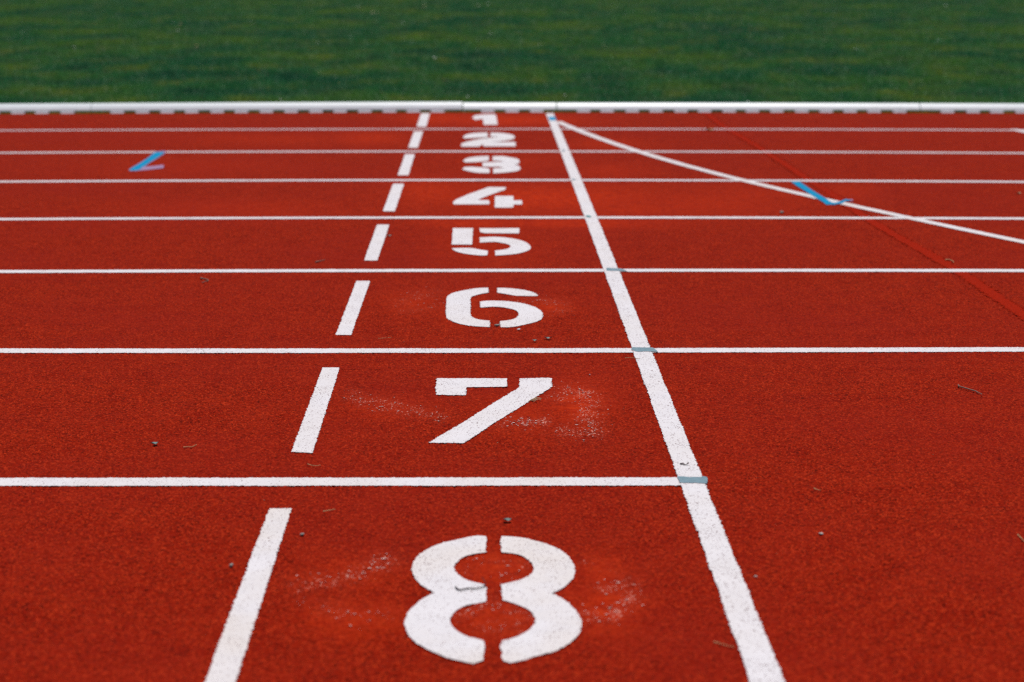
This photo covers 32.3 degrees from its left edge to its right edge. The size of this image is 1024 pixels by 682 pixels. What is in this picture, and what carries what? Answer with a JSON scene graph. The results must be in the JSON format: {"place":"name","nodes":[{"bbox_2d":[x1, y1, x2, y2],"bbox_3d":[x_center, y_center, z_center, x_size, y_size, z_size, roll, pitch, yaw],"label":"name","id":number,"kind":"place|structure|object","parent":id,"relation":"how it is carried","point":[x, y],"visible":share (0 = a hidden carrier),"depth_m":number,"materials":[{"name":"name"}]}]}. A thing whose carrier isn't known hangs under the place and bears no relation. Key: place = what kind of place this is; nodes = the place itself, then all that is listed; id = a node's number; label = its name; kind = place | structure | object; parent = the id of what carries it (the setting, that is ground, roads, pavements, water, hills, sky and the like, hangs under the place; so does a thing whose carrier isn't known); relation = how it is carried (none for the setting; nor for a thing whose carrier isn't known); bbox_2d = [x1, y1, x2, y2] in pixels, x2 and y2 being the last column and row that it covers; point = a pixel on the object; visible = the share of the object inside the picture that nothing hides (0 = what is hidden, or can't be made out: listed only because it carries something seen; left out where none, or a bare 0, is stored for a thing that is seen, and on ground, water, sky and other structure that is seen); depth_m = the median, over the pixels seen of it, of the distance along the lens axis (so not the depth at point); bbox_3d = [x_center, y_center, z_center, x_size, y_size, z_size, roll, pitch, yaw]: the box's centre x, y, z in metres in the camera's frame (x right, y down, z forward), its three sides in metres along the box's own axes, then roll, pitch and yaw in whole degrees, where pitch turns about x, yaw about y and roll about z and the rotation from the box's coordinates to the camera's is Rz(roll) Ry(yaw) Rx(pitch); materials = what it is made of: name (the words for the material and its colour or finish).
{"place":"outdoors","nodes":[
{"label":"outdoors","id":0,"kind":"place"},
{"bbox_2d":[0,112,1023,681],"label":"running track","id":1,"kind":"structure","parent":0,"point":[908,566],"depth_m":4.31,"materials":[{"name":"red rubber"}]},
{"bbox_2d":[0,103,91,113],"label":"kerb rail","id":2,"kind":"object","parent":1,"relation":"on","point":[42,108],"visible":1,"depth_m":11.78,"materials":[{"name":"white metal"}]},
{"bbox_2d":[129,151,165,171],"bbox_3d":[-1.831,-0.931,9.139,0.164,0.006,0.906,0,12,-2],"label":"blue tick","id":3,"kind":"object","parent":1,"relation":"on","point":[143,164],"visible":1,"depth_m":8.92,"materials":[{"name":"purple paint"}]},
{"bbox_2d":[205,508,291,681],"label":"lane marking","id":4,"kind":"object","parent":1,"relation":"on","point":[231,649],"visible":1,"depth_m":2.95,"materials":[{"name":"white paint"}]},
{"bbox_2d":[91,102,461,112],"bbox_3d":[-1.571,-1.566,11.857,2.475,0.065,0.095,0,12,-2],"label":"kerb rail","id":5,"kind":"object","parent":1,"relation":"on","point":[335,107],"visible":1,"depth_m":11.84,"materials":[{"name":"white metal"}]},
{"bbox_2d":[291,367,339,453],"bbox_3d":[-0.463,0.158,4.216,0.052,0.005,0.803,0,12,-1],"label":"lane marking","id":6,"kind":"object","parent":1,"relation":"on","point":[309,432],"visible":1,"depth_m":4.16,"materials":[{"name":"white paint"}]},
{"bbox_2d":[0,477,680,487],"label":"lane line","id":7,"kind":"object","parent":1,"relation":"on","point":[361,482],"visible":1,"depth_m":3.61,"materials":[{"name":"white paint"}]},
{"bbox_2d":[296,555,389,582],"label":"paint flecks","id":8,"kind":"object","parent":1,"relation":"on","point":[361,573],"visible":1,"depth_m":3.11,"materials":[{"name":"white paint"}]},
{"bbox_2d":[335,281,369,335],"bbox_3d":[-0.483,-0.105,5.407,0.050,0.005,0.840,0,12,-1],"label":"lane marking","id":9,"kind":"object","parent":1,"relation":"on","point":[352,310],"visible":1,"depth_m":5.36,"materials":[{"name":"white paint"}]},
{"bbox_2d":[364,225,388,260],"bbox_3d":[-0.502,-0.369,6.601,0.054,0.005,0.831,0,12,-1],"label":"lane marking","id":10,"kind":"object","parent":1,"relation":"on","point":[376,243],"visible":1,"depth_m":6.55,"materials":[{"name":"white paint"}]},
{"bbox_2d":[383,184,403,211],"bbox_3d":[-0.521,-0.634,7.797,0.056,0.005,0.889,0,12,-1],"label":"lane marking","id":11,"kind":"object","parent":1,"relation":"on","point":[394,195],"visible":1,"depth_m":7.74,"materials":[{"name":"white paint"}]},
{"bbox_2d":[398,154,414,175],"bbox_3d":[-0.535,-0.896,8.984,0.057,0.005,0.905,0,12,-1],"label":"lane marking","id":12,"kind":"object","parent":1,"relation":"on","point":[405,167],"visible":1,"depth_m":8.97,"materials":[{"name":"white paint"}]},
{"bbox_2d":[408,131,422,147],"bbox_3d":[-0.553,-1.158,10.169,0.059,0.005,0.904,0,12,-1],"label":"lane marking","id":13,"kind":"object","parent":1,"relation":"on","point":[415,139],"visible":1,"depth_m":10.15,"materials":[{"name":"white paint"}]},
{"bbox_2d":[417,113,429,126],"bbox_3d":[-0.567,-1.416,11.336,0.063,0.005,0.921,0,12,-1],"label":"lane marking","id":14,"kind":"object","parent":1,"relation":"on","point":[423,119],"visible":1,"depth_m":11.29,"materials":[{"name":"white paint"}]},
{"bbox_2d":[472,114,497,124],"bbox_3d":[-0.174,-1.421,11.357,0.171,0.005,0.725,0,12,0],"label":"lane number","id":15,"kind":"object","parent":1,"relation":"on","point":[489,119],"visible":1,"depth_m":11.41,"materials":[{"name":"white paint"}]},
{"bbox_2d":[453,187,521,207],"bbox_3d":[-0.105,-0.633,7.793,0.300,0.005,0.663,0,12,0],"label":"lane number","id":16,"kind":"object","parent":1,"relation":"on","point":[473,198],"visible":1,"depth_m":7.71,"materials":[{"name":"white paint"}]},
{"bbox_2d":[461,132,515,146],"bbox_3d":[-0.132,-1.157,10.162,0.307,0.005,0.778,0,12,0],"label":"lane number","id":17,"kind":"object","parent":1,"relation":"on","point":[495,139],"visible":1,"depth_m":10.10,"materials":[{"name":"white paint"}]},
{"bbox_2d":[428,378,552,444],"bbox_3d":[-0.046,0.162,4.199,0.296,0.005,0.614,0,12,0],"label":"lane number","id":18,"kind":"object","parent":1,"relation":"on","point":[523,394],"visible":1,"depth_m":4.30,"materials":[{"name":"white paint"}]},
{"bbox_2d":[451,228,530,255],"bbox_3d":[-0.082,-0.371,6.607,0.302,0.005,0.636,0,12,0],"label":"lane number","id":19,"kind":"object","parent":1,"relation":"on","point":[462,236],"visible":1,"depth_m":6.60,"materials":[{"name":"white paint"}]},
{"bbox_2d":[462,156,520,173],"bbox_3d":[-0.104,-0.895,8.978,0.295,0.005,0.749,0,12,0],"label":"lane number","id":20,"kind":"object","parent":1,"relation":"on","point":[507,164],"visible":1,"depth_m":8.97,"materials":[{"name":"white paint"}]},
{"bbox_2d":[404,535,581,664],"bbox_3d":[-0.032,0.429,2.990,0.291,0.005,0.604,0,12,0],"label":"lane number","id":21,"kind":"object","parent":1,"relation":"on","point":[555,627],"visible":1,"depth_m":2.96,"materials":[{"name":"white paint"}]},
{"bbox_2d":[455,578,485,590],"bbox_3d":[-0.069,0.415,3.013,0.055,0.010,0.026,-7,14,-29],"label":"twig","id":22,"kind":"object","parent":21,"relation":"on","point":[471,588],"visible":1,"depth_m":3.00,"materials":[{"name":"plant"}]},
{"bbox_2d":[445,288,543,327],"bbox_3d":[-0.056,-0.103,5.397,0.300,0.005,0.611,0,12,0],"label":"lane number","id":23,"kind":"object","parent":1,"relation":"on","point":[458,307],"visible":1,"depth_m":5.37,"materials":[{"name":"white paint"}]},
{"bbox_2d":[0,128,1013,130],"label":"lane line","id":24,"kind":"object","parent":1,"relation":"on","point":[514,129],"visible":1,"depth_m":10.72,"materials":[{"name":"paint"}]},
{"bbox_2d":[463,103,555,111],"bbox_3d":[-0.017,-1.571,11.893,0.626,0.059,0.090,0,12,0],"label":"kerb rail","id":25,"kind":"object","parent":1,"relation":"on","point":[511,107],"visible":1,"depth_m":11.87,"materials":[{"name":"white metal"}]},
{"bbox_2d":[0,347,1023,353],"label":"lane line","id":26,"kind":"object","parent":1,"relation":"on","point":[489,350],"visible":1,"depth_m":4.80,"materials":[{"name":"white paint"}]},
{"bbox_2d":[0,269,1023,273],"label":"lane line","id":27,"kind":"object","parent":1,"relation":"on","point":[486,270],"visible":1,"depth_m":6.00,"materials":[{"name":"white paint"}]},
{"bbox_2d":[0,216,1023,220],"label":"lane line","id":28,"kind":"object","parent":1,"relation":"on","point":[534,217],"visible":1,"depth_m":7.17,"materials":[{"name":"white paint"}]},
{"bbox_2d":[0,151,1023,153],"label":"lane line","id":29,"kind":"object","parent":1,"relation":"on","point":[524,151],"visible":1,"depth_m":9.54,"materials":[{"name":"paint"}]},
{"bbox_2d":[0,179,1023,182],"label":"lane line","id":30,"kind":"object","parent":1,"relation":"on","point":[311,180],"visible":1,"depth_m":8.35,"materials":[{"name":"white paint"}]},
{"bbox_2d":[506,414,548,425],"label":"paint flecks","id":31,"kind":"object","parent":1,"relation":"on","point":[523,422],"visible":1,"depth_m":4.08,"materials":[{"name":"white paint"}]},
{"bbox_2d":[550,381,612,441],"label":"paint flecks","id":32,"kind":"object","parent":1,"relation":"on","point":[582,420],"visible":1,"depth_m":4.05,"materials":[{"name":"white paint"}]},
{"bbox_2d":[581,579,643,624],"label":"paint flecks","id":33,"kind":"object","parent":1,"relation":"on","point":[611,605],"visible":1,"depth_m":2.94,"materials":[{"name":"white paint"}]},
{"bbox_2d":[606,268,625,271],"bbox_3d":[0.354,-0.240,6.014,0.068,0.006,0.066,0,12,0],"label":"crossing mark","id":34,"kind":"object","parent":1,"relation":"on","point":[614,269],"visible":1,"depth_m":6.01,"materials":[{"name":"grey paint"}]},
{"bbox_2d":[631,347,657,351],"bbox_3d":[0.360,0.026,4.811,0.071,0.006,0.060,0,12,0],"label":"crossing mark","id":35,"kind":"object","parent":1,"relation":"on","point":[643,349],"visible":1,"depth_m":4.81,"materials":[{"name":"blue paint"}]},
{"bbox_2d":[546,113,784,681],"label":"finish line","id":36,"kind":"object","parent":1,"relation":"on","point":[760,663],"visible":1,"depth_m":3.59,"materials":[{"name":"white paint"}]},
{"bbox_2d":[677,476,707,484],"bbox_3d":[0.372,0.287,3.626,0.062,0.006,0.053,0,12,0],"label":"crossing mark","id":37,"kind":"object","parent":1,"relation":"on","point":[701,480],"visible":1,"depth_m":3.63,"materials":[{"name":"blue paint"}]},
{"bbox_2d":[557,103,919,112],"bbox_3d":[1.518,-1.569,11.884,2.430,0.058,0.095,0,12,1],"label":"kerb rail","id":38,"kind":"object","parent":1,"relation":"on","point":[757,107],"visible":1,"depth_m":11.87,"materials":[{"name":"white metal"}]},
{"bbox_2d":[557,121,1023,243],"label":"curved start line","id":39,"kind":"object","parent":1,"relation":"on","point":[573,128],"visible":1,"depth_m":8.03,"materials":[{"name":"white paint"}]},
{"bbox_2d":[792,182,853,204],"bbox_3d":[1.397,-0.663,7.925,0.151,0.006,0.770,-1,12,-3],"label":"blue tick","id":40,"kind":"object","parent":1,"relation":"on","point":[819,197],"visible":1,"depth_m":7.83,"materials":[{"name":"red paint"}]},
{"bbox_2d":[700,112,1023,320],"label":"painted over line","id":41,"kind":"object","parent":1,"relation":"on","point":[994,294],"visible":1,"depth_m":6.76,"materials":[{"name":"red paint"}]},
{"bbox_2d":[958,384,981,394],"bbox_3d":[1.130,0.120,4.365,0.011,0.004,0.104,-5,13,-22],"label":"twig","id":42,"kind":"object","parent":1,"relation":"on","point":[968,389],"visible":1,"depth_m":4.37,"materials":[{"name":"brown wood"}]},
{"bbox_2d":[919,103,1023,112],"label":"kerb rail","id":43,"kind":"object","parent":1,"relation":"on","point":[971,108],"visible":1,"depth_m":11.83,"materials":[{"name":"white metal"}]},
{"bbox_2d":[0,0,1023,113],"bbox_3d":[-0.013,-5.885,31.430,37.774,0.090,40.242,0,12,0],"label":"grass","id":44,"kind":"structure","parent":0,"point":[712,93],"depth_m":18.64,"materials":[{"name":"green plant"}]}
]}

